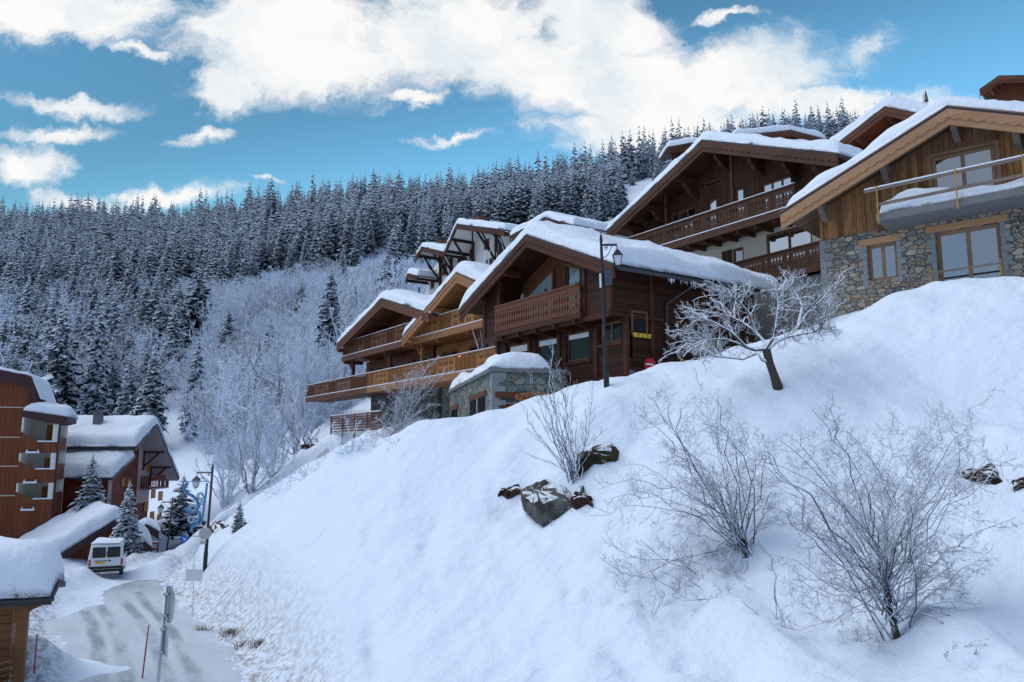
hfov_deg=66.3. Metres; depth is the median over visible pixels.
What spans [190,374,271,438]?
frosted tree
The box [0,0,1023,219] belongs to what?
sky
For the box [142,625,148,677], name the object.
snow stake
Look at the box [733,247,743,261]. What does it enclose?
window
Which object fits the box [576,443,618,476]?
mossy boulder
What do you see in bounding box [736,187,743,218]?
window
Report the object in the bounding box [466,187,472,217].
spruce tree
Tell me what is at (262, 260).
spruce tree
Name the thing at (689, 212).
window
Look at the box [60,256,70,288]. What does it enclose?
spruce tree
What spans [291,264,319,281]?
frosted tree
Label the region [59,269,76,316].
spruce tree
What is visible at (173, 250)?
spruce tree
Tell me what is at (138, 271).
spruce tree
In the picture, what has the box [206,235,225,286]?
spruce tree
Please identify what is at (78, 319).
spruce tree
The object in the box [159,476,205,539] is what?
spruce tree
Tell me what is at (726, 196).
chalet
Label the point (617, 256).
street lamp
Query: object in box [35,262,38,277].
spruce tree
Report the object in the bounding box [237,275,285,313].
frosted tree
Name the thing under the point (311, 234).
spruce tree
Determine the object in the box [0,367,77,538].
apartment block
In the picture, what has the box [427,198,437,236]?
spruce tree
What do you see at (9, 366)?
spruce tree
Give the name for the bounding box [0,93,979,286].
spruce forest
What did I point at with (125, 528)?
spruce tree
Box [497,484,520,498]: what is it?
brown rock
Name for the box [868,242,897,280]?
window
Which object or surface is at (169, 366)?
frosted tree
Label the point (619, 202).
spruce tree
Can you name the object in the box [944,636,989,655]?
snowy twigs
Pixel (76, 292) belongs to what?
spruce tree
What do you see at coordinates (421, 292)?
frosted tree
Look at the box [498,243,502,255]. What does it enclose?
window
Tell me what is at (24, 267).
spruce tree
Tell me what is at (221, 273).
spruce tree
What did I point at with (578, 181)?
spruce tree
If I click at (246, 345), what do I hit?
frosted tree
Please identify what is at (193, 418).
frosted tree
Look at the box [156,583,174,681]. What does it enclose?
road sign
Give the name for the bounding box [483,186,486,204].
spruce tree
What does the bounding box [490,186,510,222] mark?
spruce tree
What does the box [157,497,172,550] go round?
street lamp
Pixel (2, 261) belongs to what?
spruce tree
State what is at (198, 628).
dry grass tuft
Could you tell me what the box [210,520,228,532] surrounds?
roadside rock
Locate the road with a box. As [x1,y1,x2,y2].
[43,447,328,681]
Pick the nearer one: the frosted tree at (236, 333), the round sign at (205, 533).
the round sign at (205, 533)
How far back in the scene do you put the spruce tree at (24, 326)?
149.58 m
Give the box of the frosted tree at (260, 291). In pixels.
[250,282,293,316]
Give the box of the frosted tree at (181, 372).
[169,348,217,396]
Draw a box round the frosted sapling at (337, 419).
[325,403,351,429]
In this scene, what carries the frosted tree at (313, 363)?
on the snow ground
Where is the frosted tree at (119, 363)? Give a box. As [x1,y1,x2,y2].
[79,336,153,387]
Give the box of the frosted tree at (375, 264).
[365,253,385,274]
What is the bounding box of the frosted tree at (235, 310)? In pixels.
[200,284,252,325]
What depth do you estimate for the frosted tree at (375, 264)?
194.31 m
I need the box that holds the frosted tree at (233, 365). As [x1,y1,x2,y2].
[215,344,252,381]
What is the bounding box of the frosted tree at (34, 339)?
[8,325,53,362]
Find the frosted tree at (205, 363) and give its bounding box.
[177,344,240,385]
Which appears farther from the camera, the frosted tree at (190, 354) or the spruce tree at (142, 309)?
the spruce tree at (142, 309)
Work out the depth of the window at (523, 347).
40.40 m
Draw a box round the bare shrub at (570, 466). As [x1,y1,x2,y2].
[515,342,606,483]
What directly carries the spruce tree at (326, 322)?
on the snow ground
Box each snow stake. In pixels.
[33,634,37,673]
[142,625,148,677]
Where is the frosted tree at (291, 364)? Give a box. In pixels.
[268,336,319,399]
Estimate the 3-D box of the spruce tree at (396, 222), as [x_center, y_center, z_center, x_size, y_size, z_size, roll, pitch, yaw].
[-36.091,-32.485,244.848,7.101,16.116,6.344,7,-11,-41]
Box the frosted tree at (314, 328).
[299,305,348,353]
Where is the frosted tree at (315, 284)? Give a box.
[301,271,328,294]
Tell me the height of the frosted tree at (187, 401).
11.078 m
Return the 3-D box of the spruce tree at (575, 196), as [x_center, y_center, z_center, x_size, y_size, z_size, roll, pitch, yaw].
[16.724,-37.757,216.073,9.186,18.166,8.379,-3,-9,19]
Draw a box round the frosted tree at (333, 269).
[317,255,352,286]
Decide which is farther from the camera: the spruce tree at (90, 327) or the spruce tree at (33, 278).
the spruce tree at (33, 278)
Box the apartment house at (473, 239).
[405,211,628,294]
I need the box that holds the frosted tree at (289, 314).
[263,294,308,329]
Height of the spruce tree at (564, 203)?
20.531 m
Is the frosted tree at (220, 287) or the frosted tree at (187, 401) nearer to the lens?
the frosted tree at (187, 401)
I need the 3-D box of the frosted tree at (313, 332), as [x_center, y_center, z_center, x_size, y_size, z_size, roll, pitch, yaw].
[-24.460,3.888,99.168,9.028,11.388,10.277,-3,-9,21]
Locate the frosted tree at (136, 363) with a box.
[125,344,187,393]
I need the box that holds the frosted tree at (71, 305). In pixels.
[55,292,100,336]
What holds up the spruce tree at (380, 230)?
on the snow ground
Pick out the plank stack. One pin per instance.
(6, 667)
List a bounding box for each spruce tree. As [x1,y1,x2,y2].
[0,238,24,300]
[0,241,4,283]
[0,245,14,288]
[0,257,23,308]
[0,262,8,294]
[0,310,9,364]
[0,330,11,366]
[0,350,9,367]
[2,247,10,273]
[2,279,20,317]
[3,349,11,368]
[5,305,17,341]
[5,315,24,361]
[10,317,32,368]
[10,339,24,369]
[11,350,22,371]
[12,220,26,257]
[13,310,37,373]
[15,278,35,330]
[16,272,32,321]
[19,239,29,283]
[20,247,31,269]
[23,339,37,373]
[27,250,36,281]
[30,264,36,288]
[30,295,49,350]
[31,285,42,319]
[31,305,41,341]
[32,258,50,307]
[34,315,56,376]
[35,228,48,264]
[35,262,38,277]
[35,290,59,353]
[36,245,59,291]
[37,248,44,270]
[38,238,50,274]
[41,303,83,410]
[42,253,52,290]
[45,256,53,298]
[48,277,64,326]
[57,249,85,304]
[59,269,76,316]
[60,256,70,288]
[68,268,85,318]
[68,306,84,348]
[68,331,83,400]
[68,453,110,510]
[74,287,88,321]
[74,309,96,377]
[75,296,113,415]
[79,240,95,284]
[80,290,109,351]
[81,278,102,335]
[84,246,97,290]
[86,263,98,310]
[99,252,112,298]
[102,266,117,320]
[103,331,123,414]
[104,288,113,320]
[106,289,123,341]
[109,236,125,291]
[110,482,145,556]
[113,349,140,414]
[115,240,139,299]
[115,305,125,370]
[117,257,136,304]
[119,267,142,313]
[119,285,133,327]
[119,321,136,383]
[128,287,142,335]
[128,342,169,431]
[132,281,151,336]
[133,246,155,287]
[134,249,144,280]
[134,335,151,402]
[137,274,161,344]
[138,268,148,298]
[142,292,167,365]
[143,304,159,344]
[153,259,164,294]
[153,272,165,308]
[157,297,194,369]
[157,329,166,366]
[158,231,174,280]
[159,304,187,389]
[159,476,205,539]
[160,235,180,287]
[162,259,175,303]
[164,289,170,331]
[169,284,190,342]
[175,239,188,273]
[175,333,207,437]
[176,280,194,340]
[180,284,185,328]
[184,263,215,334]
[202,232,217,277]
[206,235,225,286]
[209,251,230,297]
[214,307,239,360]
[225,237,237,283]
[228,373,251,428]
[229,500,245,532]
[233,226,240,272]
[234,234,246,277]
[235,244,252,287]
[239,244,250,272]
[247,239,261,289]
[250,337,268,398]
[256,235,270,274]
[263,317,278,368]
[264,239,273,271]
[268,222,289,271]
[270,231,276,257]
[272,351,295,405]
[283,246,295,277]
[286,280,307,327]
[291,236,298,264]
[296,214,310,264]
[297,230,312,272]
[304,208,313,241]
[308,211,316,252]
[310,216,322,261]
[311,203,334,258]
[311,206,320,251]
[312,213,336,269]
[312,263,347,352]
[313,228,331,268]
[329,201,340,259]
[334,205,355,264]
[336,210,341,241]
[336,243,348,285]
[339,204,348,248]
[339,205,346,241]
[340,198,356,235]
[341,197,347,221]
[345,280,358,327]
[347,213,366,265]
[357,202,364,244]
[361,198,381,250]
[363,218,379,259]
[373,199,387,249]
[374,228,406,289]
[379,208,385,244]
[384,215,402,253]
[385,199,398,241]
[387,193,409,245]
[394,217,409,267]
[403,205,417,254]
[408,195,416,214]
[412,209,427,264]
[413,203,417,225]
[416,197,427,242]
[416,207,420,236]
[421,214,436,262]
[425,199,437,241]
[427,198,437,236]
[430,221,436,262]
[433,201,439,227]
[435,194,444,235]
[436,216,451,262]
[437,192,455,237]
[439,199,449,236]
[442,205,452,236]
[450,197,458,224]
[451,203,456,228]
[457,193,468,218]
[462,189,471,217]
[463,206,466,218]
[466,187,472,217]
[470,187,481,218]
[474,193,481,212]
[476,194,485,211]
[482,189,493,220]
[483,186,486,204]
[485,184,494,213]
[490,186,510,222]
[493,182,503,217]
[493,183,499,213]
[504,189,512,221]
[507,182,514,211]
[509,178,528,224]
[511,179,520,219]
[516,177,531,216]
[526,185,534,220]
[529,176,544,218]
[538,183,546,211]
[539,172,546,202]
[540,173,557,211]
[551,170,560,201]
[551,175,561,212]
[557,169,576,215]
[567,167,574,194]
[568,173,581,216]
[569,167,582,210]
[575,171,580,184]
[577,166,586,204]
[578,162,602,220]
[580,163,597,216]
[596,176,609,221]
[598,161,606,187]
[604,174,614,216]
[605,160,609,177]
[607,163,613,188]
[609,158,628,209]
[610,173,626,217]
[617,158,627,205]
[924,89,928,102]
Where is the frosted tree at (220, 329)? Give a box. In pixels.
[208,323,240,339]
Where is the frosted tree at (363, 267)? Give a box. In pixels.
[352,256,379,275]
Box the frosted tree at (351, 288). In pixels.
[337,273,375,306]
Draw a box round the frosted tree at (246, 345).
[228,335,266,361]
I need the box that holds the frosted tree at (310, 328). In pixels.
[298,316,345,355]
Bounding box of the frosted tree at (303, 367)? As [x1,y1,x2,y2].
[276,330,338,436]
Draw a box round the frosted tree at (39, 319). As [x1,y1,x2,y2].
[23,309,61,335]
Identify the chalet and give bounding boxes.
[18,501,152,559]
[139,517,160,538]
[305,289,454,426]
[366,261,523,417]
[458,219,782,387]
[605,130,862,341]
[659,137,697,160]
[732,125,825,140]
[779,96,1023,317]
[830,95,927,149]
[979,75,1023,101]
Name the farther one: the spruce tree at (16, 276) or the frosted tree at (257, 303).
the spruce tree at (16, 276)
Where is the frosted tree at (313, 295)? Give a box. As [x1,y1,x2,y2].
[293,283,329,322]
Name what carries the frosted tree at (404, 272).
on the snow ground
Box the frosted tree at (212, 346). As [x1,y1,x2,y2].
[178,318,251,375]
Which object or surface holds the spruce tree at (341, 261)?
on the snow ground
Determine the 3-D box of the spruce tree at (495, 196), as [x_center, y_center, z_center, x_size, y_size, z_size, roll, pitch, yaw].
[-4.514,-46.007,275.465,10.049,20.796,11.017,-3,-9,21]
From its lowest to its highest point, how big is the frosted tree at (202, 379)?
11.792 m
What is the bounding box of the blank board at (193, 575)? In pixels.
[185,552,202,616]
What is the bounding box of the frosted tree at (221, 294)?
[204,282,240,314]
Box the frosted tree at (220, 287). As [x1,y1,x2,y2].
[209,278,232,303]
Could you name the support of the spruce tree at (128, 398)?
on the snow ground
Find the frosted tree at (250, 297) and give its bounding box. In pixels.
[216,282,262,321]
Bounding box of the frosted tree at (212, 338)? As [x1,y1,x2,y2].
[193,320,232,363]
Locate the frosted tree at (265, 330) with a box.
[248,315,288,344]
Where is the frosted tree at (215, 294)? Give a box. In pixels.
[199,278,228,313]
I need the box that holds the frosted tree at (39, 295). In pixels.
[16,286,64,311]
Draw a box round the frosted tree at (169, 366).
[161,358,219,411]
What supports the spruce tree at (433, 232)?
on the snow ground
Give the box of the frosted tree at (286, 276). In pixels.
[267,263,325,305]
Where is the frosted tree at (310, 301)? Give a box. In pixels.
[296,283,342,323]
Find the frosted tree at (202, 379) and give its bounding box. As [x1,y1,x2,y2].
[171,358,246,430]
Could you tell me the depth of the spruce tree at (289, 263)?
247.49 m
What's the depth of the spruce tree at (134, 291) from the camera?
222.75 m
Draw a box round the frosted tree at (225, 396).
[199,347,295,442]
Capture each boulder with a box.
[520,478,571,526]
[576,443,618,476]
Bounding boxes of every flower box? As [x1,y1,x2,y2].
[633,332,642,337]
[642,333,650,338]
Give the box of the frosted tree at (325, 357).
[307,332,344,376]
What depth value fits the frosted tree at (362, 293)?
136.13 m
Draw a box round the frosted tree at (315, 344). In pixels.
[300,321,345,368]
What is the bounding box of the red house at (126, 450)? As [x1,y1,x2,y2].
[61,411,179,520]
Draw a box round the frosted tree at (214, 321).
[187,301,237,352]
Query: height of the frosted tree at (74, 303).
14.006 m
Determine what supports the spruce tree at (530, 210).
on the snow ground
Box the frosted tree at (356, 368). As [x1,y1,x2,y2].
[347,361,368,369]
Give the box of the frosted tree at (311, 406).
[282,366,343,428]
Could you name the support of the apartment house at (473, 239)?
on the snow ground
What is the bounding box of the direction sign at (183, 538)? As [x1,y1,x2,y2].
[180,535,187,542]
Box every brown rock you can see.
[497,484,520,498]
[571,485,592,509]
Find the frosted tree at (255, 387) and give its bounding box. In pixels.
[228,315,341,443]
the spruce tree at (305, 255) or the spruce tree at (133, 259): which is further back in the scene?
the spruce tree at (133, 259)
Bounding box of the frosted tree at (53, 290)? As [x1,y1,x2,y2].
[38,279,65,307]
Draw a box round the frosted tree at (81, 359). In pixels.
[71,336,92,389]
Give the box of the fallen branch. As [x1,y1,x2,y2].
[920,607,950,623]
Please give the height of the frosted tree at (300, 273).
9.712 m
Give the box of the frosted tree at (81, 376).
[73,358,108,391]
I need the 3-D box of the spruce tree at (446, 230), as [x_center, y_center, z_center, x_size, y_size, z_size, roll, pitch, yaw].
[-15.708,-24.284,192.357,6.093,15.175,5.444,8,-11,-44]
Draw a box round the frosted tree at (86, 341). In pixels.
[67,326,131,385]
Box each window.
[372,366,381,370]
[392,361,403,369]
[414,356,426,362]
[444,350,456,363]
[451,408,457,416]
[470,395,485,415]
[471,344,487,367]
[486,257,492,264]
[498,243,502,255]
[509,342,526,351]
[525,269,554,324]
[538,336,556,364]
[564,263,581,314]
[568,330,588,361]
[601,320,620,343]
[630,310,647,334]
[671,206,694,235]
[704,178,720,188]
[709,198,716,219]
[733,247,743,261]
[734,171,748,177]
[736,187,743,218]
[762,176,791,207]
[767,227,811,263]
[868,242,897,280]
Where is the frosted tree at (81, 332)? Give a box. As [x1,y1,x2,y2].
[60,322,111,349]
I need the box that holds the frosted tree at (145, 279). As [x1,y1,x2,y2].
[138,275,153,299]
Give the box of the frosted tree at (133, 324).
[118,312,146,345]
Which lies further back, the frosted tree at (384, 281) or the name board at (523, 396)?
the frosted tree at (384, 281)
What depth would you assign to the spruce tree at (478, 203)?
268.03 m
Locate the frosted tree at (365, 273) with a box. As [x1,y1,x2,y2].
[355,261,379,288]
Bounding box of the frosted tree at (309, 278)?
[299,271,322,291]
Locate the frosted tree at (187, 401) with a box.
[174,372,232,435]
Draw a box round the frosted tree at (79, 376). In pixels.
[70,359,84,404]
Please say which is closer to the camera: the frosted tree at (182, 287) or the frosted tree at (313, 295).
the frosted tree at (313, 295)
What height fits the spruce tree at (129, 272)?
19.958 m
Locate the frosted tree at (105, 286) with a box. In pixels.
[84,272,120,298]
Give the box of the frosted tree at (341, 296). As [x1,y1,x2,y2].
[340,287,360,306]
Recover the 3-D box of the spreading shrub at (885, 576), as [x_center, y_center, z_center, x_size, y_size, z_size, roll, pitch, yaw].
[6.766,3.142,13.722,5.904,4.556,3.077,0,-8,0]
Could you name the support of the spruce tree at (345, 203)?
on the snow ground
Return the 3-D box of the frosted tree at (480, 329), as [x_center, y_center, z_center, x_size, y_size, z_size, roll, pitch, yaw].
[-0.651,-1.104,47.638,3.059,11.039,3.036,-2,-8,16]
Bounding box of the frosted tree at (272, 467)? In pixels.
[234,401,305,478]
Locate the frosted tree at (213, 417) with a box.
[190,374,250,456]
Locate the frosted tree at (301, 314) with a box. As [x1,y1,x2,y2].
[281,292,322,338]
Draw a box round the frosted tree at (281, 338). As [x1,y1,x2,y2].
[267,319,302,361]
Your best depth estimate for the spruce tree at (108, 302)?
183.56 m
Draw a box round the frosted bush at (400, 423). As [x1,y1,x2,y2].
[364,356,459,449]
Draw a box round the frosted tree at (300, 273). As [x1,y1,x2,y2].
[292,264,319,292]
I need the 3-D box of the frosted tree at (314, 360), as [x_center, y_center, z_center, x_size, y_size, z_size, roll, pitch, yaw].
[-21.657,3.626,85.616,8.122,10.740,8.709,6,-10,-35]
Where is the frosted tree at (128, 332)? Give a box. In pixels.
[107,324,145,356]
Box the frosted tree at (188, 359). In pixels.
[180,348,205,374]
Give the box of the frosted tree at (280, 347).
[252,318,308,365]
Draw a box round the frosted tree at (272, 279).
[259,267,285,304]
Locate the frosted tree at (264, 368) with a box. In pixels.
[223,342,268,401]
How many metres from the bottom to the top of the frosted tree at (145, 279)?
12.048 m
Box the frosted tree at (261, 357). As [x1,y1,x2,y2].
[232,341,277,382]
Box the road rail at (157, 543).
[139,541,158,552]
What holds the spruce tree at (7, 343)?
on the snow ground
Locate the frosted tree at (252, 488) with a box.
[213,397,290,494]
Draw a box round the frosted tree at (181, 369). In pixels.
[168,358,236,414]
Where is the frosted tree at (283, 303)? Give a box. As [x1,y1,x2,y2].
[271,294,294,311]
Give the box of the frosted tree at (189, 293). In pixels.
[170,280,215,312]
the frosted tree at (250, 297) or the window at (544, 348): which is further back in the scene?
the frosted tree at (250, 297)
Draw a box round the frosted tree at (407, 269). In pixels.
[377,258,435,292]
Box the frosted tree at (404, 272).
[390,254,425,290]
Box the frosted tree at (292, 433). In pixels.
[259,381,330,454]
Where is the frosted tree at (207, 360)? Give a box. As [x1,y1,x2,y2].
[176,350,222,381]
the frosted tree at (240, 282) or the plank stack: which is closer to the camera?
the plank stack
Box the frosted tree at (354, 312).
[338,297,373,336]
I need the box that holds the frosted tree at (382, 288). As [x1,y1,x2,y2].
[362,259,435,305]
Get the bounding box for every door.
[41,486,47,497]
[44,458,50,467]
[46,425,52,440]
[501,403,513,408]
[932,145,996,187]
[936,223,1003,280]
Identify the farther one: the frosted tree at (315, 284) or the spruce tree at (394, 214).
the spruce tree at (394, 214)
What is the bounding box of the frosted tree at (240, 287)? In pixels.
[221,275,257,307]
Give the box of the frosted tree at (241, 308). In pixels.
[218,289,259,330]
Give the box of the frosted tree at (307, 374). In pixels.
[260,326,365,419]
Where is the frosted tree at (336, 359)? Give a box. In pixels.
[323,340,363,383]
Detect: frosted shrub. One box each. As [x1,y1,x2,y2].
[239,459,291,495]
[268,442,332,486]
[308,416,377,453]
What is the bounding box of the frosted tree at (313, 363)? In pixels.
[290,348,336,380]
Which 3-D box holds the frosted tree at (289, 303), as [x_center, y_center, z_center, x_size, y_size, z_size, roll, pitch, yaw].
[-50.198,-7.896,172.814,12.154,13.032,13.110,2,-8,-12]
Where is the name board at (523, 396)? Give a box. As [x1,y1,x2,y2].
[515,392,549,400]
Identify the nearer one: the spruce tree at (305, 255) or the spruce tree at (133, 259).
the spruce tree at (305, 255)
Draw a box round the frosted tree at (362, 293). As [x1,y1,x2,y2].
[347,280,376,310]
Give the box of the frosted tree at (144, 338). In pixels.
[125,327,186,390]
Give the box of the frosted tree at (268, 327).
[249,310,290,342]
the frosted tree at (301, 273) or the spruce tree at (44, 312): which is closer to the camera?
the spruce tree at (44, 312)
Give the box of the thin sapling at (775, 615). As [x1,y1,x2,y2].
[737,538,777,619]
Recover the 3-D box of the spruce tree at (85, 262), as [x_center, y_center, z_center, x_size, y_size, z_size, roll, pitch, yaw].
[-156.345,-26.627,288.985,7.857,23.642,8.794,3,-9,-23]
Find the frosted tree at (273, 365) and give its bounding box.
[264,346,284,380]
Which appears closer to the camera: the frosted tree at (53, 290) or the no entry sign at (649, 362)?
the no entry sign at (649, 362)
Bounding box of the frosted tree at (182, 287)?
[161,277,207,312]
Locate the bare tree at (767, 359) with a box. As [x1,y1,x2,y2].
[658,266,857,389]
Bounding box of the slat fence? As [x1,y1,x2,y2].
[330,410,381,443]
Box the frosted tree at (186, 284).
[178,278,195,293]
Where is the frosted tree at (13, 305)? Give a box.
[7,295,42,315]
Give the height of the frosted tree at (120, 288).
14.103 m
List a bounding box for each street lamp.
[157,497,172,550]
[192,464,213,571]
[599,233,622,387]
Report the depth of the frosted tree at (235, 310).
177.41 m
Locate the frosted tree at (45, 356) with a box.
[17,338,85,377]
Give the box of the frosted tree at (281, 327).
[263,311,302,349]
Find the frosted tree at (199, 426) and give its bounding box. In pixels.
[180,398,221,453]
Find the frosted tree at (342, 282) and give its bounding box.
[328,268,374,301]
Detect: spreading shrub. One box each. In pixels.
[582,369,791,614]
[727,387,1023,650]
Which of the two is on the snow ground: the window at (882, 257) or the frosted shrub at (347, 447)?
the frosted shrub at (347, 447)
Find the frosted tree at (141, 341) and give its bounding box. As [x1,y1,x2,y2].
[125,325,151,359]
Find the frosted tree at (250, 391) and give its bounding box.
[230,366,268,416]
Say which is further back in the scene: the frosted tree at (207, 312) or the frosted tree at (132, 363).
the frosted tree at (207, 312)
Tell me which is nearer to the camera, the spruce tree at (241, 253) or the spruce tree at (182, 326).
the spruce tree at (182, 326)
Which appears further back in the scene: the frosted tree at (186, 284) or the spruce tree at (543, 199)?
the frosted tree at (186, 284)
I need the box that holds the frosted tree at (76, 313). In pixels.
[56,297,91,333]
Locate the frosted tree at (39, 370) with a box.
[0,342,49,375]
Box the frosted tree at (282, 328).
[267,311,301,351]
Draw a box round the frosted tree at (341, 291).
[337,272,378,321]
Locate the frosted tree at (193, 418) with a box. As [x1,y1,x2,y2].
[181,385,233,446]
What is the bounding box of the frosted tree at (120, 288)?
[87,274,130,299]
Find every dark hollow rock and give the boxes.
[961,463,1002,484]
[1011,476,1023,491]
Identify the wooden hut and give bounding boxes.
[0,536,65,681]
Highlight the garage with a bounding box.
[448,352,565,416]
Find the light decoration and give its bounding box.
[183,481,207,536]
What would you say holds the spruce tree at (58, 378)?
on the snow ground
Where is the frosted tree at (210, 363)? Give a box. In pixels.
[193,348,228,402]
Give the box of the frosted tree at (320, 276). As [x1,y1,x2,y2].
[293,260,350,299]
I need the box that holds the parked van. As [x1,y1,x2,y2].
[87,537,129,574]
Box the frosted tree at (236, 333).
[214,321,264,353]
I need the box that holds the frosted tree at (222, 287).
[212,276,243,302]
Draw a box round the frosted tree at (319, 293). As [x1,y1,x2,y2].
[310,285,349,307]
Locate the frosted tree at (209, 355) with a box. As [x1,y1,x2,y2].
[202,346,220,383]
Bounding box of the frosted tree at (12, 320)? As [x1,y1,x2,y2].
[0,315,54,348]
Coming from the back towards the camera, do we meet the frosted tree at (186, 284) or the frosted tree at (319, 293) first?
the frosted tree at (186, 284)
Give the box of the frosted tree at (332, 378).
[266,332,343,412]
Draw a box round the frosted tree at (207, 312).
[193,297,227,327]
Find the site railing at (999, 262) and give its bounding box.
[921,258,1020,281]
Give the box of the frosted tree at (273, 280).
[235,274,282,314]
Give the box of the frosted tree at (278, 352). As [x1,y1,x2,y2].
[265,345,312,364]
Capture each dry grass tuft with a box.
[191,624,214,630]
[218,626,239,637]
[230,641,244,649]
[243,637,263,648]
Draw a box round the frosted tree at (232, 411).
[202,353,296,454]
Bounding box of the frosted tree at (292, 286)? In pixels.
[276,270,314,299]
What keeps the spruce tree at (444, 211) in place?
on the snow ground
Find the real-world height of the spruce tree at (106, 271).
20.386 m
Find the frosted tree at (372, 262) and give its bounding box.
[358,250,383,276]
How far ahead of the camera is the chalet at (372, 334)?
59.22 m
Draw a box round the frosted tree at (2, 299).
[0,282,23,317]
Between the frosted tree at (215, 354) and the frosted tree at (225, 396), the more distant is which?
the frosted tree at (215, 354)
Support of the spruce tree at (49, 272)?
on the snow ground
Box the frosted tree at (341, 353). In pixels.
[304,302,364,404]
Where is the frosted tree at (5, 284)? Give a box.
[0,272,24,294]
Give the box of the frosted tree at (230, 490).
[192,412,251,507]
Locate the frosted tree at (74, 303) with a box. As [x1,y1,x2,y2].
[61,282,86,320]
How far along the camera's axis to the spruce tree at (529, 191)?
239.47 m
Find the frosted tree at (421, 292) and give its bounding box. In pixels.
[406,284,426,293]
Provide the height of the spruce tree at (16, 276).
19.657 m
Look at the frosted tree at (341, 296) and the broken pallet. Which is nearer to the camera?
the broken pallet
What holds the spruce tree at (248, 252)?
on the snow ground
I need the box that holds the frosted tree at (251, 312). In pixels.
[240,299,276,334]
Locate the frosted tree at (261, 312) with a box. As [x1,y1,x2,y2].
[237,298,290,340]
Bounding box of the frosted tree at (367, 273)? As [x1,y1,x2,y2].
[353,261,380,292]
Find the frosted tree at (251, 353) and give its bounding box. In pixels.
[234,338,269,373]
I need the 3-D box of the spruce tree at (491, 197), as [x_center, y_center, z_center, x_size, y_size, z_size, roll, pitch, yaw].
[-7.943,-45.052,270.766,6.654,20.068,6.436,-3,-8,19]
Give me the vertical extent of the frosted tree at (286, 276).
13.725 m
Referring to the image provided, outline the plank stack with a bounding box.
[0,658,13,681]
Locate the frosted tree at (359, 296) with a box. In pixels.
[341,285,365,327]
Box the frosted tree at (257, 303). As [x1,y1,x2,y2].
[250,285,284,323]
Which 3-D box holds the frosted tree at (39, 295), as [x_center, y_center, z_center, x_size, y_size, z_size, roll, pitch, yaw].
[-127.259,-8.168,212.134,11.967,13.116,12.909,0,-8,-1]
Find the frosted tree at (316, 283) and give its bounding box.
[293,267,336,312]
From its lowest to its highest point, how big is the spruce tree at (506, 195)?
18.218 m
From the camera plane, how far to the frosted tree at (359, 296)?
115.47 m
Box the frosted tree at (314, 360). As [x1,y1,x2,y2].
[276,326,347,398]
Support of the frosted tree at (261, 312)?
on the snow ground
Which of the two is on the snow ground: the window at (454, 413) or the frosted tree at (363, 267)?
the frosted tree at (363, 267)
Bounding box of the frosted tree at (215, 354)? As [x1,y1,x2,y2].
[214,341,267,401]
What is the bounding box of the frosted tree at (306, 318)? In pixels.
[287,301,345,340]
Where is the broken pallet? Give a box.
[296,437,317,448]
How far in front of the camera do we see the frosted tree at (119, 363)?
132.75 m
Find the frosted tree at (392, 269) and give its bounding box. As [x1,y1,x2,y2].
[379,254,431,292]
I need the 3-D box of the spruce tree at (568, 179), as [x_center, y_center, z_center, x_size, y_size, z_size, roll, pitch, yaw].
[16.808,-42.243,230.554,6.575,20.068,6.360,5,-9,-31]
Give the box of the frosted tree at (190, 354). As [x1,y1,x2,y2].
[174,338,213,364]
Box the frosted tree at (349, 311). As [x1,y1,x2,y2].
[337,288,390,336]
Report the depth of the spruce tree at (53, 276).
278.92 m
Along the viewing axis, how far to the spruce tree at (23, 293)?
204.56 m
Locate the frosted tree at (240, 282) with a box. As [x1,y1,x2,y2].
[225,276,251,295]
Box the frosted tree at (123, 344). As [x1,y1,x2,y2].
[107,328,151,361]
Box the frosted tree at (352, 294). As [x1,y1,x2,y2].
[341,276,394,326]
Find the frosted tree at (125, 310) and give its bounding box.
[104,289,137,326]
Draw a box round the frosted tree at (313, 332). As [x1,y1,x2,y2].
[274,328,343,398]
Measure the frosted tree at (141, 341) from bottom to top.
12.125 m
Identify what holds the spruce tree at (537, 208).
on the snow ground
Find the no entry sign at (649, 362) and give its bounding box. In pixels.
[644,358,655,368]
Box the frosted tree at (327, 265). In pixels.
[315,254,336,273]
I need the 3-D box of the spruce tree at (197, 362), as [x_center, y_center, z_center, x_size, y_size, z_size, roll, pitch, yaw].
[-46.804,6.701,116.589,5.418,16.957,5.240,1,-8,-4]
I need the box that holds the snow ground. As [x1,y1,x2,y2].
[0,172,1023,681]
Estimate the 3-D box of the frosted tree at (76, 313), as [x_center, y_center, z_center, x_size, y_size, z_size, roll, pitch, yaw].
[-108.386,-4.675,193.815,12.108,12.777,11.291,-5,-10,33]
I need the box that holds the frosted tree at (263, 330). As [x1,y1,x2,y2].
[253,311,284,352]
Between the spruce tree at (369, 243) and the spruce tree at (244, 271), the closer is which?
the spruce tree at (244, 271)
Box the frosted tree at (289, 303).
[257,275,312,324]
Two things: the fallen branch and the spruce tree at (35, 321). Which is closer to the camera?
the fallen branch
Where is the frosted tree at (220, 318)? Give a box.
[195,290,249,336]
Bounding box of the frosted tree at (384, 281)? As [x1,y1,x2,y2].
[368,264,424,299]
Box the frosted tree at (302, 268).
[299,263,329,285]
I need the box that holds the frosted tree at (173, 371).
[160,355,209,403]
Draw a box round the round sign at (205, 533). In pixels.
[199,527,211,543]
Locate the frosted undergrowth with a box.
[0,231,436,469]
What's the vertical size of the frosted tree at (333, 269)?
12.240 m
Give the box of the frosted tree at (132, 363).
[107,341,159,391]
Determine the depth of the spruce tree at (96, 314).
167.25 m

